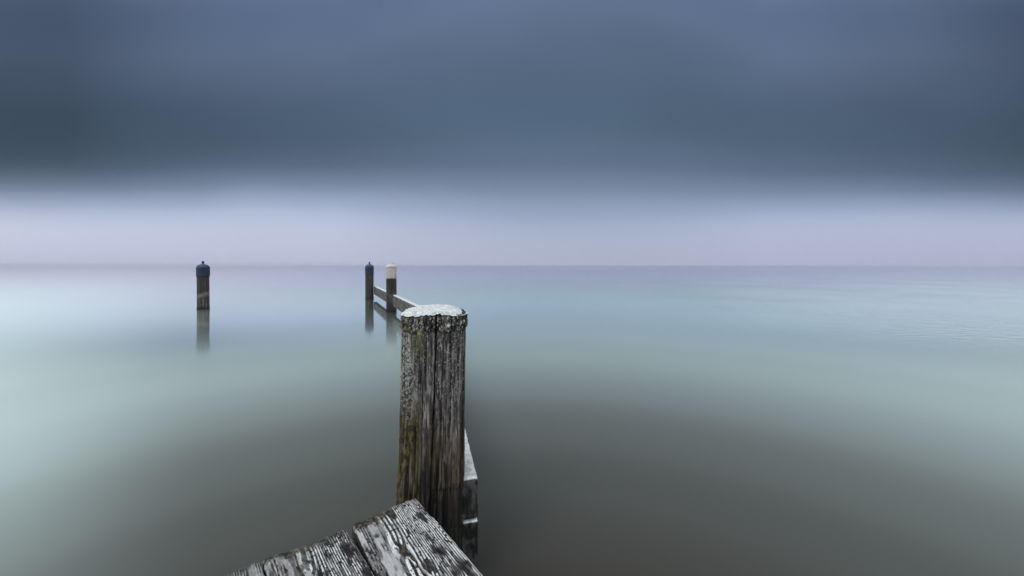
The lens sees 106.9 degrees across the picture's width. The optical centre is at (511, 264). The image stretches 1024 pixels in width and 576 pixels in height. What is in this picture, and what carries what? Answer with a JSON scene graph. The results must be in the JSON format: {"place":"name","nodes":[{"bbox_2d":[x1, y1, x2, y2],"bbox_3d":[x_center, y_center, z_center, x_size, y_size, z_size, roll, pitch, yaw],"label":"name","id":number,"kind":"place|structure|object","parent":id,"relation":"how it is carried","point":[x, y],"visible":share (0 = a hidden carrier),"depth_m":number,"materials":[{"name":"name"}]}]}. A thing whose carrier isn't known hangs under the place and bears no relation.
{"place":"outdoors","nodes":[
{"label":"outdoors","id":0,"kind":"place"},
{"bbox_2d":[0,265,1023,575],"bbox_3d":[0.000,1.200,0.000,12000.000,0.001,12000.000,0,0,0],"label":"water","id":1,"kind":"structure","parent":0,"point":[742,421],"depth_m":3.02,"materials":[{"name":"grey liquid"}]},
{"bbox_2d":[196,261,209,309],"bbox_3d":[-8.379,0.998,10.300,0.306,2.205,0.306,0,0,0],"label":"mooring pole","id":2,"kind":"object","parent":1,"relation":"in","point":[203,287],"visible":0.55,"depth_m":10.20,"materials":[{"name":"grey wood"}]},
{"bbox_2d":[365,262,373,298],"bbox_3d":[-5.070,0.998,13.500,0.301,2.204,0.301,0,0,0],"label":"mooring pole","id":3,"kind":"object","parent":1,"relation":"in","point":[369,280],"visible":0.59,"depth_m":13.39,"materials":[{"name":"grey wood"}]},
{"bbox_2d":[386,262,396,311],"bbox_3d":[-3.108,1.015,9.780,0.283,2.169,0.283,0,0,0],"label":"mooring pole","id":4,"kind":"object","parent":1,"relation":"in","point":[391,279],"visible":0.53,"depth_m":9.67,"materials":[{"name":"grey wood"}]},
{"bbox_2d":[374,286,419,312],"bbox_3d":[-3.134,0.911,9.985,0.105,0.302,8.303,0,0,-26],"label":"guide rail","id":5,"kind":"object","parent":4,"relation":"attached to","point":[401,304],"visible":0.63,"depth_m":9.00,"materials":[{"name":"grey wood"}]},
{"bbox_2d":[395,304,467,549],"bbox_3d":[-0.319,1.128,1.468,0.294,1.944,0.260,0,0,-10],"label":"mooring post","id":6,"kind":"object","parent":1,"relation":"in","point":[431,471],"visible":0.94,"depth_m":1.36,"materials":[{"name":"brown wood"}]},
{"bbox_2d":[228,499,481,575],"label":"wooden jetty","id":7,"kind":"object","parent":6,"relation":"attached to","point":[410,538],"visible":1,"depth_m":1.04,"materials":[{"name":"grey wood"}]},
{"bbox_2d":[461,431,477,559],"bbox_3d":[-0.696,0.957,3.744,0.066,0.315,4.760,0,0,-13],"label":"guide rail","id":8,"kind":"object","parent":6,"relation":"attached to","point":[469,543],"visible":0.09,"depth_m":1.43,"materials":[{"name":"grey wood"}]},
{"bbox_2d":[0,0,1023,264],"label":"sky","id":9,"kind":"structure","parent":0,"point":[133,132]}
]}

